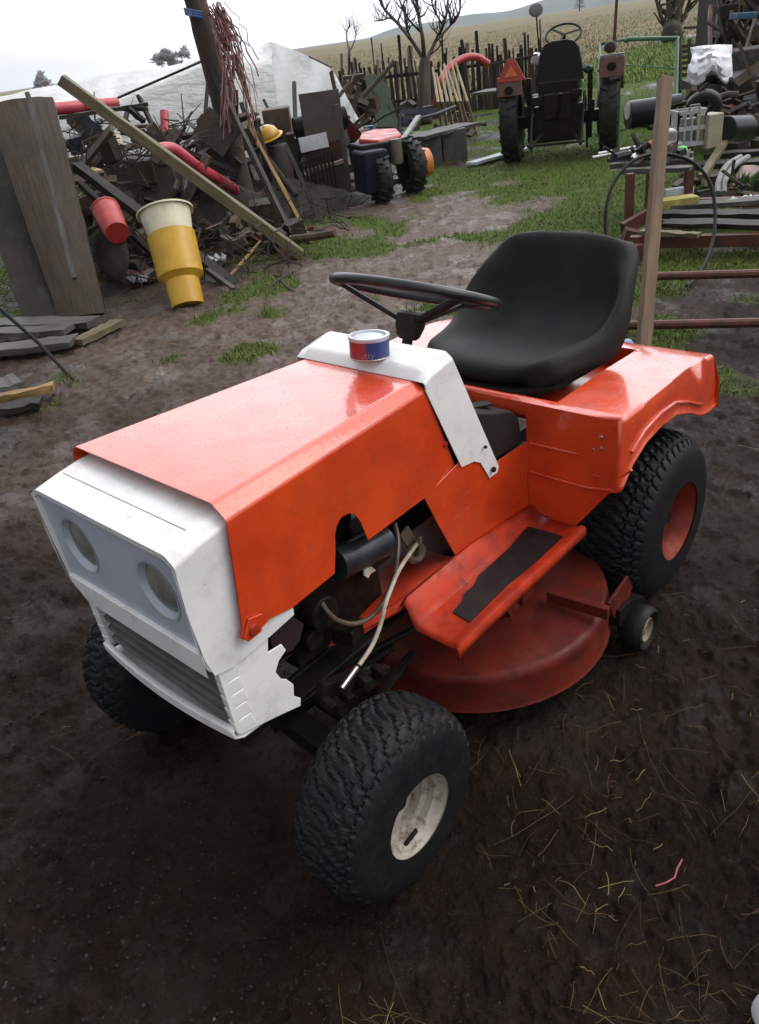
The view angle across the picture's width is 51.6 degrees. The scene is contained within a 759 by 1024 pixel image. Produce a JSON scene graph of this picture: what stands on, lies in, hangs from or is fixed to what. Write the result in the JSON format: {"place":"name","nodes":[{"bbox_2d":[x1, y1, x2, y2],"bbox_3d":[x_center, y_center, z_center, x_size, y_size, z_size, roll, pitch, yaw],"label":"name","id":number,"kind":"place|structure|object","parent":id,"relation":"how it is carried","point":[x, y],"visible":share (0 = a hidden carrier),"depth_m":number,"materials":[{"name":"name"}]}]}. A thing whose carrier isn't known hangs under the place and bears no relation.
{"place":"outdoors","nodes":[
{"label":"outdoors","id":0,"kind":"place"},
{"bbox_2d":[0,0,540,91],"label":"sky","id":1,"kind":"structure","parent":0,"point":[76,39],"materials":[{"name":"white"}]},
{"bbox_2d":[0,0,758,1023],"bbox_3d":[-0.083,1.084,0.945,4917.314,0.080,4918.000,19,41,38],"label":"ground","id":2,"kind":"structure","parent":0,"point":[128,382],"depth_m":1.74,"materials":[{"name":"soil"}]},
{"bbox_2d":[0,373,25,392],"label":"split board","id":3,"kind":"object","parent":2,"relation":"on","point":[10,382],"visible":0.89,"depth_m":4.27,"materials":[{"name":"grey wood"}]},
{"bbox_2d":[0,396,42,415],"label":"split board","id":4,"kind":"object","parent":2,"relation":"on","point":[18,406],"visible":1,"depth_m":3.90,"materials":[{"name":"grey wood"}]},
{"bbox_2d":[0,380,54,402],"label":"split board","id":5,"kind":"object","parent":4,"relation":"on","point":[38,390],"visible":0.96,"depth_m":4.01,"materials":[{"name":"yellow wood"}]},
{"bbox_2d":[0,149,57,316],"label":"dark board","id":6,"kind":"object","parent":2,"relation":"on","point":[28,283],"visible":0.62,"depth_m":5.54,"materials":[{"name":"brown wood"}]},
{"bbox_2d":[0,323,74,338],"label":"plank","id":7,"kind":"object","parent":2,"relation":"on","point":[41,330],"visible":0.94,"depth_m":5.01,"materials":[{"name":"grey wood"}]},
{"bbox_2d":[0,307,75,380],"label":"metal rod","id":8,"kind":"object","parent":2,"relation":"on","point":[34,339],"visible":0.82,"depth_m":4.42,"materials":[{"name":"black metal"}]},
{"bbox_2d":[0,333,78,355],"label":"plank","id":9,"kind":"object","parent":2,"relation":"on","point":[49,343],"visible":0.91,"depth_m":4.76,"materials":[{"name":"grey wood"}]},
{"bbox_2d":[32,70,53,88],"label":"distant tree","id":10,"kind":"object","parent":2,"relation":"on","point":[40,80],"visible":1,"depth_m":158.39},
{"bbox_2d":[0,152,96,316],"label":"dry weeds","id":11,"kind":"object","parent":2,"relation":"on","point":[3,283],"visible":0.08,"depth_m":6.22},
{"bbox_2d":[0,315,101,328],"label":"plank","id":12,"kind":"object","parent":2,"relation":"on","point":[84,322],"visible":0.73,"depth_m":5.19,"materials":[{"name":"grey wood"}]},
{"bbox_2d":[0,91,105,316],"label":"leaning board","id":13,"kind":"object","parent":2,"relation":"on","point":[33,148],"visible":0.98,"depth_m":5.54,"materials":[{"name":"brown wood"}]},
{"bbox_2d":[74,319,125,345],"bbox_3d":[-1.773,-1.138,4.958,0.106,0.042,0.386,9,35,26],"label":"plank","id":14,"kind":"object","parent":2,"relation":"on","point":[93,334],"visible":0.96,"depth_m":4.92,"materials":[{"name":"beige wood"}]},
{"bbox_2d":[83,207,156,282],"bbox_3d":[-2.345,-2.245,6.484,1.728,0.656,1.134,19,41,38],"label":"scrap pile","id":15,"kind":"object","parent":2,"relation":"on","point":[137,253],"visible":0.17,"depth_m":6.31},
{"bbox_2d":[65,94,211,220],"bbox_3d":[-2.214,-3.319,7.518,1.693,1.219,2.576,-15,32,-12],"label":"scrap pile","id":16,"kind":"object","parent":2,"relation":"on","point":[105,145],"visible":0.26,"depth_m":6.71,"materials":[{"name":"wood"}]},
{"bbox_2d":[55,97,119,114],"bbox_3d":[-2.522,-3.493,6.750,0.570,0.135,0.100,-29,36,-30],"label":"red pipe","id":17,"kind":"object","parent":16,"relation":"on","point":[69,107],"visible":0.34,"depth_m":6.66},
{"bbox_2d":[104,155,182,206],"bbox_3d":[-2.104,-2.960,7.029,0.639,0.419,0.534,-8,31,0],"label":"metal tub","id":18,"kind":"object","parent":16,"relation":"on","point":[163,187],"visible":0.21,"depth_m":6.90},
{"bbox_2d":[62,92,248,224],"bbox_3d":[-2.286,-3.166,7.151,1.821,1.197,2.533,-16,32,-12],"label":"brush pile","id":19,"kind":"object","parent":16,"relation":"on","point":[147,153],"visible":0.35,"depth_m":6.76,"materials":[{"name":"brown plant"}]},
{"bbox_2d":[58,102,147,119],"bbox_3d":[-2.297,-3.349,6.550,0.732,0.039,0.105,-24,34,-24],"label":"loose board","id":20,"kind":"object","parent":19,"relation":"on","point":[91,112],"visible":0.76,"depth_m":6.47,"materials":[{"name":"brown wood"}]},
{"bbox_2d":[137,127,236,173],"bbox_3d":[-1.617,-3.013,6.549,0.882,0.512,0.050,-30,37,-32],"label":"dark pole","id":21,"kind":"object","parent":16,"relation":"on","point":[213,162],"visible":0.51,"depth_m":6.61,"materials":[{"name":"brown wood"}]},
{"bbox_2d":[160,142,239,194],"bbox_3d":[-1.496,-2.896,6.662,0.167,0.582,1.062,5,33,21],"label":"red pipe","id":22,"kind":"object","parent":16,"relation":"on","point":[190,160],"visible":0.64,"depth_m":6.51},
{"bbox_2d":[72,161,239,284],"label":"slanting beam","id":23,"kind":"structure","parent":2,"relation":"on","point":[128,204],"depth_m":5.90,"materials":[{"name":"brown wood"}]},
{"bbox_2d":[149,47,170,66],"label":"distant tree","id":24,"kind":"object","parent":2,"relation":"on","point":[159,60],"visible":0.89,"depth_m":158.37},
{"bbox_2d":[147,225,203,308],"bbox_3d":[-1.387,-1.679,5.410,0.328,0.572,0.496,-12,31,-6],"label":"yellow bucket","id":25,"kind":"object","parent":2,"relation":"on","point":[175,255],"visible":0.97,"depth_m":5.29,"materials":[{"name":"plastic"}]},
{"bbox_2d":[136,199,193,235],"bbox_3d":[-1.450,-1.980,5.424,0.405,0.378,0.387,19,41,38],"label":"white tub","id":26,"kind":"object","parent":25,"relation":"in","point":[153,216],"visible":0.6,"depth_m":5.26,"materials":[{"name":"beige plastic"}]},
{"bbox_2d":[163,45,190,65],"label":"distant tree","id":27,"kind":"object","parent":2,"relation":"on","point":[172,59],"visible":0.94,"depth_m":158.49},
{"bbox_2d":[57,75,303,258],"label":"wooden beam","id":28,"kind":"structure","parent":2,"relation":"on","point":[66,83],"depth_m":5.71,"materials":[{"name":"brown wood"}]},
{"bbox_2d":[0,42,363,166],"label":"plastic tunnel","id":29,"kind":"structure","parent":2,"relation":"on","point":[287,76],"depth_m":12.24,"materials":[{"name":"white plastic"}]},
{"bbox_2d":[80,176,288,247],"bbox_3d":[-2.293,-2.990,7.610,2.996,0.660,1.587,-5,31,6],"label":"rubbish heap","id":30,"kind":"object","parent":2,"relation":"on","point":[204,211],"visible":0.09,"depth_m":7.26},
{"bbox_2d":[183,0,253,191],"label":"leaning pole","id":31,"kind":"object","parent":2,"relation":"on","point":[202,32],"visible":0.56,"depth_m":7.23,"materials":[{"name":"brown wood"}]},
{"bbox_2d":[203,1,258,150],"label":"red twine","id":32,"kind":"object","parent":31,"relation":"hanging from","point":[223,25],"visible":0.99,"depth_m":6.98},
{"bbox_2d":[111,184,325,294],"bbox_3d":[-1.413,-2.441,6.540,1.799,0.544,3.422,-11,31,-5],"label":"brush pile","id":33,"kind":"object","parent":2,"relation":"on","point":[286,259],"visible":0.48,"depth_m":5.96,"materials":[{"name":"brown plant"}]},
{"bbox_2d":[91,197,128,243],"bbox_3d":[-1.958,-2.131,5.722,0.218,0.303,0.354,-20,33,-19],"label":"red bucket","id":34,"kind":"object","parent":33,"relation":"on","point":[107,215],"visible":1,"depth_m":5.66,"materials":[{"name":"plastic"}]},
{"bbox_2d":[93,229,128,279],"bbox_3d":[-1.967,-1.895,5.749,0.266,0.339,0.205,19,41,38],"label":"shovel blade","id":35,"kind":"object","parent":33,"relation":"on","point":[112,260],"visible":0.73,"depth_m":5.74,"materials":[{"name":"metal"}]},
{"bbox_2d":[78,181,151,258],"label":"slanting beam","id":36,"kind":"structure","parent":33,"relation":"on","point":[88,191],"depth_m":5.99,"materials":[{"name":"wood"}]},
{"bbox_2d":[205,267,235,290],"bbox_3d":[-1.133,-1.660,5.585,0.035,0.119,0.336,-29,37,-30],"label":"stick","id":37,"kind":"object","parent":2,"relation":"on","point":[221,279],"visible":1,"depth_m":5.57,"materials":[{"name":"grey wood"}]},
{"bbox_2d":[180,90,297,216],"bbox_3d":[-1.698,-3.548,7.931,1.579,1.204,2.742,-11,31,-4],"label":"scrap pile","id":38,"kind":"object","parent":2,"relation":"on","point":[218,148],"visible":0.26,"depth_m":7.20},
{"bbox_2d":[236,62,279,190],"bbox_3d":[-1.131,-3.575,7.200,0.044,1.095,0.938,-16,32,-13],"label":"leaning plank","id":39,"kind":"object","parent":38,"relation":"on","point":[262,143],"visible":0.56,"depth_m":7.17,"materials":[{"name":"brown wood"}]},
{"bbox_2d":[254,124,282,144],"bbox_3d":[-1.111,-3.755,7.787,0.310,0.164,0.297,19,41,38],"label":"yellow helmet","id":40,"kind":"object","parent":38,"relation":"on","point":[270,133],"visible":0.81,"depth_m":7.71,"materials":[{"name":"plastic"}]},
{"bbox_2d":[209,66,278,212],"bbox_3d":[-1.179,-3.266,7.076,0.064,1.365,1.350,-21,33,-19],"label":"leaning plank","id":41,"kind":"object","parent":2,"relation":"on","point":[214,76],"visible":0.44,"depth_m":7.04,"materials":[{"name":"brown wood"}]},
{"bbox_2d":[220,84,298,244],"bbox_3d":[-1.052,-3.019,6.801,0.057,1.246,1.546,-19,33,-17],"label":"leaning plank","id":42,"kind":"object","parent":2,"relation":"on","point":[260,168],"visible":0.76,"depth_m":6.76,"materials":[{"name":"grey wood"}]},
{"bbox_2d":[195,206,336,262],"bbox_3d":[-1.214,-2.469,6.947,1.254,0.516,2.302,-14,31,-10],"label":"scrap pile","id":43,"kind":"object","parent":2,"relation":"on","point":[297,235],"visible":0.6,"depth_m":6.38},
{"bbox_2d":[246,121,312,243],"bbox_3d":[-0.882,-2.892,6.849,0.044,0.914,1.444,-18,32,-16],"label":"leaning plank","id":44,"kind":"object","parent":2,"relation":"on","point":[278,181],"visible":0.77,"depth_m":6.85,"materials":[{"name":"brown wood"}]},
{"bbox_2d":[197,178,372,230],"bbox_3d":[-0.969,-3.177,7.617,1.730,0.571,2.579,-8,31,0],"label":"pile","id":45,"kind":"object","parent":2,"relation":"on","point":[343,211],"visible":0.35,"depth_m":7.18,"materials":[{"name":"brown wood"}]},
{"bbox_2d":[286,131,299,179],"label":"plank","id":46,"kind":"object","parent":2,"relation":"on","point":[290,139],"visible":0.43,"depth_m":8.13,"materials":[{"name":"wood"}]},
{"bbox_2d":[285,147,322,222],"bbox_3d":[-0.704,-3.073,7.451,0.052,0.681,0.807,-18,32,-15],"label":"leaning plank","id":47,"kind":"object","parent":2,"relation":"on","point":[302,181],"visible":0.83,"depth_m":7.45,"materials":[{"name":"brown wood"}]},
{"bbox_2d":[251,177,360,219],"bbox_3d":[-1.144,-3.291,8.132,1.884,0.348,1.725,19,41,38],"label":"rubbish heap","id":48,"kind":"object","parent":2,"relation":"on","point":[324,190],"visible":0.31,"depth_m":7.82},
{"bbox_2d":[259,142,294,181],"bbox_3d":[-1.056,-3.552,8.171,0.320,0.500,0.320,19,41,38],"label":"dark drum","id":49,"kind":"object","parent":48,"relation":"on","point":[277,154],"visible":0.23,"depth_m":8.01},
{"bbox_2d":[298,89,351,192],"bbox_3d":[-0.575,-3.732,8.165,0.492,1.120,0.460,-5,31,5],"label":"board hutch","id":50,"kind":"object","parent":2,"relation":"on","point":[321,111],"visible":0.61,"depth_m":8.14,"materials":[{"name":"grey wood"}]},
{"bbox_2d":[298,132,328,152],"bbox_3d":[-0.684,-3.838,8.150,0.306,0.160,0.020,-10,31,-2],"label":"white board","id":51,"kind":"object","parent":50,"relation":"attached to","point":[313,142],"visible":1,"depth_m":8.14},
{"bbox_2d":[291,106,348,138],"bbox_3d":[-0.632,-4.145,8.350,0.581,0.243,0.210,-16,32,-12],"label":"black roll","id":52,"kind":"object","parent":50,"relation":"on","point":[297,126],"visible":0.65,"depth_m":8.28,"materials":[{"name":"rubber"}]},
{"bbox_2d":[252,70,398,191],"bbox_3d":[-0.780,-4.146,8.687,1.880,1.230,2.230,-9,31,-2],"label":"scrap pile","id":53,"kind":"object","parent":2,"relation":"on","point":[352,132],"visible":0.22,"depth_m":8.60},
{"bbox_2d":[262,105,292,142],"bbox_3d":[-1.114,-4.262,8.675,0.291,0.373,0.420,-8,31,0],"label":"carton","id":54,"kind":"object","parent":53,"relation":"on","point":[280,116],"visible":0.51,"depth_m":8.46,"materials":[{"name":"cardboard"}]},
{"bbox_2d":[331,7,366,74],"bbox_3d":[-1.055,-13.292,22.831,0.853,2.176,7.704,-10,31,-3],"label":"sapling","id":55,"kind":"object","parent":2,"relation":"on","point":[356,31],"visible":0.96,"depth_m":19.87,"materials":[{"name":"plant"}]},
{"bbox_2d":[340,60,403,130],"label":"scrap pile","id":56,"kind":"object","parent":2,"relation":"on","point":[361,101],"visible":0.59,"depth_m":12.08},
{"bbox_2d":[0,312,747,1022],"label":"pebbles","id":57,"kind":"object","parent":2,"relation":"on","point":[38,906],"visible":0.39,"depth_m":1.47,"materials":[{"name":"stone"}]},
{"bbox_2d":[31,231,718,904],"bbox_3d":[0.098,-0.082,1.857,0.942,1.003,1.539,19,41,38],"label":"riding mower","id":58,"kind":"object","parent":2,"relation":"on","point":[221,555],"visible":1,"depth_m":1.59,"materials":[{"name":"orange paint"}]},
{"bbox_2d":[347,329,389,361],"bbox_3d":[-0.021,-0.340,1.603,0.086,0.053,0.089,19,41,38],"label":"tin can","id":59,"kind":"object","parent":58,"relation":"on","point":[370,345],"visible":1,"depth_m":1.57,"materials":[{"name":"blue metal"}]},
{"bbox_2d":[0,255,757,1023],"bbox_3d":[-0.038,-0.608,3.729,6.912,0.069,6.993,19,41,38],"label":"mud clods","id":60,"kind":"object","parent":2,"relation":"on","point":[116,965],"visible":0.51,"depth_m":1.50,"materials":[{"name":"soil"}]},
{"bbox_2d":[0,76,758,412],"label":"grass","id":61,"kind":"structure","parent":2,"relation":"on","point":[490,240],"depth_m":6.08,"materials":[{"name":"plant"}]},
{"bbox_2d":[682,69,745,113],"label":"pile","id":62,"kind":"object","parent":61,"relation":"on","point":[686,85],"visible":0.14,"depth_m":8.52,"materials":[{"name":"black metal"}]},
{"bbox_2d":[731,45,758,70],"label":"scrap box","id":63,"kind":"object","parent":62,"relation":"on","point":[751,54],"visible":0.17,"depth_m":8.84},
{"bbox_2d":[6,248,758,1023],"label":"straw","id":64,"kind":"object","parent":2,"relation":"on","point":[594,846],"visible":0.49,"depth_m":1.48,"materials":[{"name":"plant"}]},
{"bbox_2d":[364,74,401,134],"bbox_3d":[0.069,-6.432,12.406,0.507,0.920,0.109,-8,31,0],"label":"leaning pallet","id":65,"kind":"object","parent":2,"relation":"on","point":[381,89],"visible":0.62,"depth_m":12.40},
{"bbox_2d":[348,105,456,203],"bbox_3d":[0.449,-3.827,8.250,0.802,0.724,2.187,14,38,32],"label":"walking tractor","id":66,"kind":"object","parent":2,"relation":"on","point":[375,155],"visible":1,"depth_m":7.69,"materials":[{"name":"metal"}]},
{"bbox_2d":[368,0,465,124],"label":"fruit tree","id":67,"kind":"object","parent":2,"relation":"on","point":[424,87],"visible":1,"depth_m":13.42,"materials":[{"name":"brown plant"}]},
{"bbox_2d":[413,130,442,164],"bbox_3d":[0.582,-4.418,9.527,0.272,0.340,0.519,-8,31,0],"label":"concrete block","id":68,"kind":"object","parent":2,"relation":"on","point":[433,144],"depth_m":9.30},
{"bbox_2d":[338,19,542,120],"bbox_3d":[1.095,-8.127,14.528,3.891,1.417,0.502,0,32,14],"label":"picket fence","id":69,"kind":"object","parent":2,"relation":"on","point":[488,101],"visible":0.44,"depth_m":14.40,"materials":[{"name":"brown wood"}]},
{"bbox_2d":[397,99,486,137],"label":"scrap pile","id":70,"kind":"object","parent":2,"relation":"on","point":[408,104],"visible":0.35,"depth_m":11.58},
{"bbox_2d":[436,127,467,161],"bbox_3d":[0.887,-4.517,9.621,0.291,0.361,0.520,-8,31,0],"label":"concrete block","id":71,"kind":"object","parent":2,"relation":"on","point":[454,145],"depth_m":9.41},
{"bbox_2d":[410,122,480,139],"bbox_3d":[0.749,-4.590,9.450,0.972,0.046,0.412,-29,37,-31],"label":"bench plank","id":72,"kind":"object","parent":71,"relation":"on","point":[434,132],"visible":0.89,"depth_m":9.38,"materials":[{"name":"grey wood"}]},
{"bbox_2d":[432,53,489,110],"bbox_3d":[1.021,-6.444,11.900,0.978,0.814,1.031,19,41,38],"label":"red hose","id":73,"kind":"object","parent":2,"relation":"on","point":[477,57],"visible":0.66,"depth_m":11.61,"materials":[{"name":"plastic"}]},
{"bbox_2d":[466,147,529,164],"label":"white plank","id":74,"kind":"object","parent":2,"relation":"on","point":[487,158],"visible":0.56,"depth_m":9.04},
{"bbox_2d":[354,465,758,1023],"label":"dry stalks","id":75,"kind":"object","parent":2,"relation":"on","point":[414,1020],"visible":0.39,"depth_m":1.38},
{"bbox_2d":[489,0,624,162],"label":"old tractor","id":76,"kind":"object","parent":2,"relation":"on","point":[556,108],"visible":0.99,"depth_m":8.31,"materials":[{"name":"metal"}]},
{"bbox_2d":[598,36,679,93],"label":"green gate","id":77,"kind":"structure","parent":2,"relation":"on","point":[655,38],"depth_m":12.63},
{"bbox_2d":[607,151,694,240],"bbox_3d":[1.909,-2.236,5.603,0.614,0.439,1.150,3,33,19],"label":"saw bench","id":78,"kind":"object","parent":2,"relation":"on","point":[631,223],"visible":0.52,"depth_m":5.46,"materials":[{"name":"brown wood"}]},
{"bbox_2d":[603,133,690,163],"bbox_3d":[1.951,-2.604,5.690,0.650,0.272,0.568,-3,31,8],"label":"bench clutter","id":79,"kind":"object","parent":78,"relation":"on","point":[617,154],"visible":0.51,"depth_m":5.58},
{"bbox_2d":[623,93,683,128],"bbox_3d":[3.442,-5.036,9.867,0.672,0.320,0.320,-8,31,0],"label":"black drum","id":80,"kind":"object","parent":2,"relation":"on","point":[639,113],"visible":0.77,"depth_m":9.74,"materials":[{"name":"plastic"}]},
{"bbox_2d":[636,75,672,345],"bbox_3d":[1.285,-1.369,3.676,0.075,1.144,0.815,5,33,20],"label":"wooden stake","id":81,"kind":"object","parent":2,"relation":"on","point":[660,135],"visible":0.84,"depth_m":3.65,"materials":[{"name":"brown wood"}]},
{"bbox_2d":[604,152,716,287],"bbox_3d":[1.690,-1.759,4.619,0.676,0.576,0.873,19,41,38],"label":"black hose","id":82,"kind":"object","parent":2,"relation":"on","point":[693,163],"visible":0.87,"depth_m":4.71,"materials":[{"name":"rubber"}]},
{"bbox_2d":[654,0,698,43],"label":"grey tree","id":83,"kind":"object","parent":2,"relation":"on","point":[672,24],"visible":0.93,"depth_m":25.84,"materials":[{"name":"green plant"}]},
{"bbox_2d":[678,38,693,92],"bbox_3d":[4.975,-7.152,12.578,0.385,0.801,0.575,0,32,14],"label":"slat fence","id":84,"kind":"object","parent":2,"relation":"on","point":[688,57],"visible":0.42,"depth_m":12.57,"materials":[{"name":"brown wood"}]},
{"bbox_2d":[628,196,758,329],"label":"steel rack","id":85,"kind":"object","parent":2,"relation":"on","point":[749,240],"visible":0.52,"depth_m":4.21,"materials":[{"name":"metal"}]},
{"bbox_2d":[638,228,701,238],"bbox_3d":[1.756,-1.690,4.758,0.372,0.033,0.067,21,41,39],"label":"rack board","id":86,"kind":"object","parent":85,"relation":"on","point":[680,233],"visible":0.74,"depth_m":4.71,"materials":[{"name":"beige wood"}]},
{"bbox_2d":[661,218,758,230],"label":"rack board","id":87,"kind":"object","parent":85,"relation":"on","point":[707,223],"visible":0.94,"depth_m":4.79,"materials":[{"name":"grey wood"}]},
{"bbox_2d":[662,209,758,218],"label":"rack board","id":88,"kind":"object","parent":85,"relation":"on","point":[721,213],"visible":0.8,"depth_m":5.00,"materials":[{"name":"grey wood"}]},
{"bbox_2d":[671,196,758,209],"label":"rack board","id":89,"kind":"object","parent":85,"relation":"on","point":[739,201],"visible":0.82,"depth_m":5.22,"materials":[{"name":"grey wood"}]},
{"bbox_2d":[662,194,698,209],"bbox_3d":[2.024,-2.110,5.337,0.257,0.058,0.120,-6,31,4],"label":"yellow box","id":90,"kind":"object","parent":89,"relation":"on","point":[669,202],"visible":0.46,"depth_m":5.29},
{"bbox_2d":[647,42,758,150],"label":"scrap heap","id":91,"kind":"object","parent":2,"relation":"on","point":[749,105],"visible":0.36,"depth_m":7.56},
{"bbox_2d":[685,89,722,117],"bbox_3d":[3.141,-3.905,7.600,0.340,0.349,0.192,3,33,19],"label":"spare wheel","id":92,"kind":"object","parent":91,"relation":"on","point":[713,97],"visible":0.49,"depth_m":7.49,"materials":[{"name":"rubber"}]},
{"bbox_2d":[687,44,732,85],"bbox_3d":[3.403,-4.600,8.082,0.455,0.367,0.585,2,32,17],"label":"white sack","id":93,"kind":"object","parent":91,"relation":"on","point":[716,59],"visible":0.99,"depth_m":7.96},
{"bbox_2d":[722,115,756,140],"bbox_3d":[3.091,-3.329,6.800,0.378,0.240,0.200,-28,36,-30],"label":"dark tank","id":94,"kind":"object","parent":91,"relation":"on","point":[739,127],"visible":0.77,"depth_m":6.70,"materials":[{"name":"plastic"}]},
{"bbox_2d":[669,158,758,197],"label":"scrap heap","id":95,"kind":"object","parent":2,"relation":"on","point":[705,191],"visible":0.47,"depth_m":5.94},
{"bbox_2d":[694,158,758,170],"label":"trestle plank","id":96,"kind":"object","parent":95,"relation":"on","point":[719,164],"visible":0.37,"depth_m":6.28,"materials":[{"name":"grey wood"}]},
{"bbox_2d":[715,154,742,195],"bbox_3d":[2.632,-2.563,5.962,0.092,0.190,0.583,15,38,33],"label":"ribbed hose","id":97,"kind":"object","parent":95,"relation":"on","point":[725,167],"visible":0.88,"depth_m":5.91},
{"bbox_2d":[703,149,758,159],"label":"trestle plank","id":98,"kind":"object","parent":95,"relation":"on","point":[734,153],"visible":0.74,"depth_m":6.49,"materials":[{"name":"grey wood"}]},
{"bbox_2d":[698,140,729,179],"bbox_3d":[2.767,-2.933,6.449,0.065,0.134,1.310,10,35,27],"label":"trestle plank","id":99,"kind":"object","parent":98,"relation":"on","point":[712,160],"visible":0.77,"depth_m":6.31,"materials":[{"name":"beige wood"}]},
{"bbox_2d":[669,104,707,147],"bbox_3d":[2.591,-3.260,6.603,0.256,0.318,0.198,-6,31,4],"label":"white crate","id":100,"kind":"object","parent":99,"relation":"on","point":[676,114],"visible":0.73,"depth_m":6.54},
{"bbox_2d":[679,117,696,140],"bbox_3d":[2.641,-3.269,6.699,0.126,0.170,0.100,-6,31,4],"label":"grey block","id":101,"kind":"object","parent":100,"relation":"in","point":[688,124],"depth_m":6.67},
{"bbox_2d":[694,112,723,148],"bbox_3d":[2.769,-3.205,6.594,0.149,0.262,0.160,-17,32,-15],"label":"beige box","id":102,"kind":"object","parent":99,"relation":"on","point":[712,132],"visible":0.97,"depth_m":6.54,"materials":[{"name":"plastic"}]},
{"bbox_2d":[721,154,750,195],"bbox_3d":[2.685,-2.563,5.962,0.091,0.188,0.591,15,38,34],"label":"ribbed hose","id":103,"kind":"object","parent":95,"relation":"on","point":[740,161],"visible":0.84,"depth_m":5.92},
{"bbox_2d":[732,170,758,190],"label":"green weed","id":104,"kind":"object","parent":95,"relation":"on","point":[744,178],"visible":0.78,"depth_m":5.88,"materials":[{"name":"green plant"}]},
{"bbox_2d":[696,0,741,44],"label":"dark cabinet","id":105,"kind":"object","parent":2,"relation":"on","point":[702,27],"visible":0.04,"depth_m":11.39,"materials":[{"name":"paint"}]},
{"bbox_2d":[693,0,758,47],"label":"scrap heap","id":106,"kind":"object","parent":2,"relation":"on","point":[734,33],"visible":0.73,"depth_m":9.71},
{"bbox_2d":[713,72,758,113],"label":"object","id":107,"kind":"object","parent":2,"relation":"on","point":[743,88],"visible":0.22,"depth_m":7.94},
{"bbox_2d":[293,0,635,49],"bbox_3d":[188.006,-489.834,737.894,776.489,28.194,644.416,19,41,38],"label":"hills","id":108,"kind":"structure","parent":0,"point":[550,6],"depth_m":631.87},
{"bbox_2d":[316,3,697,102],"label":"field grass","id":109,"kind":"structure","parent":0,"point":[593,49],"depth_m":43.69,"materials":[{"name":"plant"}]},
{"bbox_2d":[396,35,695,107],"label":"grass","id":110,"kind":"structure","parent":0,"point":[630,75],"depth_m":18.87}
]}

